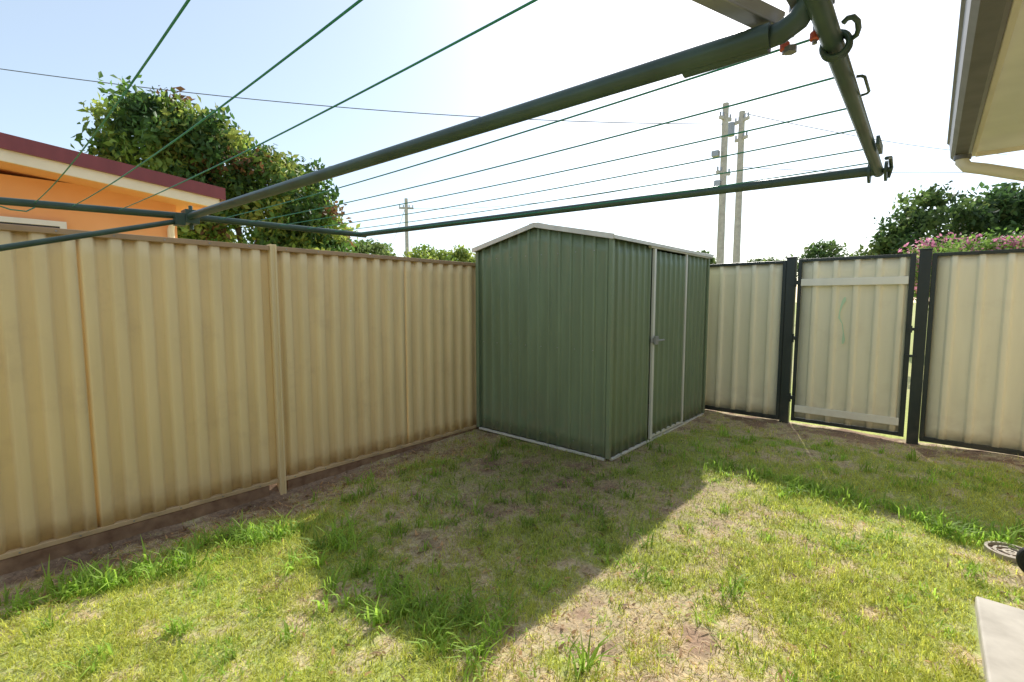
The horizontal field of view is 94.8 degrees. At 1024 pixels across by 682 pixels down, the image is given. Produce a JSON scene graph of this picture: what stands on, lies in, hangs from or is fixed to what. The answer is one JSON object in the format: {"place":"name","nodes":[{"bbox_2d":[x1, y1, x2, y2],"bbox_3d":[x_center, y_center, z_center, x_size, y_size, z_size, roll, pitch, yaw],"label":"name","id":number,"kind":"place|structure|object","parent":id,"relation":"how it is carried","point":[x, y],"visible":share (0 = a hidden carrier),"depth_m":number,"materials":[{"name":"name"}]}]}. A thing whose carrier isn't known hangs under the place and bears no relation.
{"place":"outdoors","nodes":[
{"label":"outdoors","id":0,"kind":"place"},
{"bbox_2d":[399,198,413,256],"bbox_3d":[-6.695,-4.824,30.115,0.281,8.400,0.898,12,13,67],"label":"power pole","id":1,"kind":"object","parent":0,"point":[406,207],"visible":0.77,"depth_m":29.80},
{"bbox_2d":[0,302,1023,681],"bbox_3d":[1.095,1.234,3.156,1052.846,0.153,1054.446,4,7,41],"label":"ground","id":2,"kind":"structure","parent":0,"point":[928,452],"depth_m":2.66,"materials":[{"name":"green plant"}]},
{"bbox_2d":[0,174,177,237],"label":"walls","id":3,"kind":"structure","parent":2,"relation":"on","point":[12,186],"depth_m":4.76,"materials":[{"name":"orange paint"}]},
{"bbox_2d":[0,216,66,228],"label":"window frame","id":4,"kind":"object","parent":3,"relation":"attached to","point":[61,225],"visible":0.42,"depth_m":4.50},
{"bbox_2d":[0,222,59,227],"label":"window glass","id":5,"kind":"object","parent":4,"relation":"in","point":[29,225],"visible":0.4,"depth_m":4.49,"materials":[{"name":"grey glass"}]},
{"bbox_2d":[0,161,206,212],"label":"eave lining","id":6,"kind":"object","parent":3,"relation":"on","point":[6,168],"depth_m":4.65,"materials":[{"name":"orange paint"}]},
{"bbox_2d":[0,148,218,205],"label":"barge board","id":7,"kind":"object","parent":6,"relation":"attached to","point":[17,158],"visible":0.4,"depth_m":4.51,"materials":[{"name":"beige paint"}]},
{"bbox_3d":[-9.475,-2.094,4.628,8.470,0.943,9.180,4,7,41],"label":"roof","id":8,"kind":"object","parent":7,"relation":"on","visible":0},
{"bbox_2d":[0,132,225,201],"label":"fascia","id":9,"kind":"structure","parent":8,"relation":"attached to","point":[43,150],"depth_m":4.51,"materials":[{"name":"red metal"}]},
{"bbox_2d":[167,225,174,237],"bbox_3d":[-3.662,-0.276,5.448,0.458,2.526,0.077,-2,5,-18],"label":"downpipe","id":10,"kind":"object","parent":3,"relation":"attached to","point":[170,231],"visible":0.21,"depth_m":5.29,"materials":[{"name":"beige metal"}]},
{"bbox_2d":[70,71,365,252],"bbox_3d":[-7.416,-2.974,12.521,6.732,6.722,3.500,-2,5,-21],"label":"tree","id":11,"kind":"object","parent":2,"relation":"on","point":[149,124],"visible":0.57,"depth_m":11.58,"materials":[{"name":"green plant"}]},
{"bbox_2d":[0,223,478,575],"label":"tan steel fence","id":12,"kind":"object","parent":2,"relation":"on","point":[149,383],"visible":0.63,"depth_m":3.34,"materials":[{"name":"beige metal"}]},
{"bbox_2d":[349,238,398,255],"bbox_3d":[-8.737,-3.400,25.073,5.856,5.433,3.180,-1,5,-9],"label":"garden tree","id":13,"kind":"object","parent":2,"relation":"on","point":[376,248],"visible":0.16,"depth_m":24.59,"materials":[{"name":"green plant"}]},
{"bbox_2d":[402,243,475,262],"bbox_3d":[-2.987,-2.360,21.161,4.278,4.029,2.775,-1,5,-8],"label":"garden tree","id":14,"kind":"object","parent":2,"relation":"on","point":[461,254],"visible":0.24,"depth_m":20.65,"materials":[{"name":"green plant"}]},
{"bbox_2d":[0,0,893,251],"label":"folding clothesline","id":15,"kind":"object","parent":2,"relation":"on","point":[770,26],"visible":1,"depth_m":1.20,"materials":[{"name":"green metal"}]},
{"bbox_2d":[0,68,1006,235],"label":"power lines","id":16,"kind":"object","parent":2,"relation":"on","point":[479,116],"visible":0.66,"depth_m":17.22,"materials":[{"name":"black metal"}]},
{"bbox_2d":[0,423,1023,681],"bbox_3d":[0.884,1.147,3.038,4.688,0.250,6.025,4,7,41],"label":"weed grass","id":17,"kind":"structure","parent":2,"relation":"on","point":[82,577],"depth_m":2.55,"materials":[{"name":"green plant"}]},
{"bbox_2d":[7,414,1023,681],"bbox_3d":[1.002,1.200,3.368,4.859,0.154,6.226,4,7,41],"label":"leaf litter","id":18,"kind":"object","parent":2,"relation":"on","point":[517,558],"visible":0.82,"depth_m":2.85,"materials":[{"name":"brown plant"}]},
{"bbox_2d":[472,222,712,460],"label":"green garden shed","id":19,"kind":"structure","parent":2,"relation":"on","point":[591,342],"depth_m":4.71,"materials":[{"name":"green metal"}]},
{"bbox_2d":[652,251,685,433],"bbox_3d":[1.699,0.013,5.090,0.025,1.890,0.780,4,7,41],"label":"door","id":20,"kind":"structure","parent":19,"relation":"in","point":[670,268],"depth_m":5.08,"materials":[{"name":"green metal"}]},
{"bbox_2d":[696,249,715,263],"bbox_3d":[10.496,-2.911,25.996,1.785,4.297,1.981,4,7,41],"label":"palm like tree","id":21,"kind":"object","parent":2,"relation":"on","point":[713,260],"visible":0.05,"depth_m":25.48,"materials":[{"name":"green plant"}]},
{"bbox_2d":[747,256,786,261],"bbox_3d":[17.940,-3.690,33.325,3.122,4.607,3.389,-3,6,-31],"label":"distant tree","id":22,"kind":"object","parent":2,"relation":"on","point":[763,259],"visible":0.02,"depth_m":32.86,"materials":[{"name":"green plant"}]},
{"bbox_2d":[784,239,863,275],"bbox_3d":[20.933,-3.910,30.838,5.710,5.472,3.417,2,5,20],"label":"distant tree","id":23,"kind":"object","parent":2,"relation":"on","point":[824,250],"visible":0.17,"depth_m":30.44,"materials":[{"name":"green plant"}]},
{"bbox_2d":[705,248,1023,456],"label":"cream steel fence","id":24,"kind":"object","parent":2,"relation":"on","point":[970,393],"visible":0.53,"depth_m":4.68,"materials":[{"name":"beige metal"}]},
{"bbox_2d":[786,253,918,436],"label":"cream side gate","id":25,"kind":"structure","parent":24,"relation":"attached to","point":[853,332],"depth_m":5.13,"materials":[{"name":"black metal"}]},
{"bbox_2d":[852,180,1023,258],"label":"street tree","id":26,"kind":"object","parent":2,"relation":"on","point":[1002,207],"visible":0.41,"depth_m":13.14,"materials":[{"name":"green plant"}]},
{"bbox_2d":[896,227,1023,304],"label":"bougainvillea bush","id":27,"kind":"object","parent":2,"relation":"on","point":[1012,241],"visible":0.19,"depth_m":9.39,"materials":[{"name":"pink plant"}]},
{"bbox_2d":[984,541,1021,562],"bbox_3d":[2.864,1.239,2.708,0.214,0.072,0.214,4,7,41],"label":"drain cover","id":28,"kind":"object","parent":2,"relation":"on","point":[1000,549],"visible":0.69,"depth_m":2.73,"materials":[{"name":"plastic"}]},
{"bbox_2d":[1016,547,1023,571],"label":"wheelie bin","id":29,"kind":"object","parent":2,"relation":"on","point":[1020,558],"visible":1,"depth_m":2.46,"materials":[{"name":"plastic"}]},
{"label":"walls","id":30,"kind":"object","parent":2,"relation":"on","visible":0},
{"bbox_2d":[977,0,1023,151],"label":"soffit","id":31,"kind":"structure","parent":30,"relation":"on","point":[1004,126],"depth_m":2.33,"materials":[{"name":"paint"}]},
{"bbox_2d":[0,0,1023,302],"label":"sky","id":32,"kind":"structure","parent":0,"point":[905,50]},
{"bbox_2d":[711,102,731,263],"bbox_3d":[7.970,-4.276,18.092,0.326,9.350,0.838,35,35,82],"label":"power pole","id":33,"kind":"object","parent":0,"point":[725,117],"visible":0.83,"depth_m":17.84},
{"bbox_2d":[728,110,749,262],"bbox_3d":[9.042,-4.410,19.065,0.755,9.450,0.637,4,7,41],"label":"power pole","id":34,"kind":"object","parent":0,"point":[742,118],"visible":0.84,"depth_m":18.87,"materials":[{"name":"grey wood"}]},
{"bbox_2d":[972,0,1023,156],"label":"fascia","id":35,"kind":"structure","parent":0,"point":[1011,21],"depth_m":2.03,"materials":[{"name":"beige paint"}]},
{"bbox_2d":[947,0,1012,159],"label":"gutter","id":36,"kind":"object","parent":35,"relation":"attached to","point":[982,26],"visible":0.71,"depth_m":1.86,"materials":[{"name":"paint"}]},
{"bbox_2d":[953,153,971,161],"bbox_3d":[2.833,-1.154,2.961,0.084,0.027,0.084,4,7,41],"label":"downpipe nozzle","id":37,"kind":"object","parent":36,"relation":"attached to","point":[962,156],"visible":0.86,"depth_m":2.93,"materials":[{"name":"metal"}]},
{"bbox_2d":[955,152,1023,181],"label":"downpipe","id":38,"kind":"object","parent":36,"relation":"attached to","point":[965,165],"visible":0.94,"depth_m":2.87,"materials":[{"name":"beige metal"}]},
{"bbox_2d":[974,596,1023,681],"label":"concrete path","id":39,"kind":"structure","parent":0,"point":[1000,626],"depth_m":1.95,"materials":[{"name":"beige concrete"}]}
]}

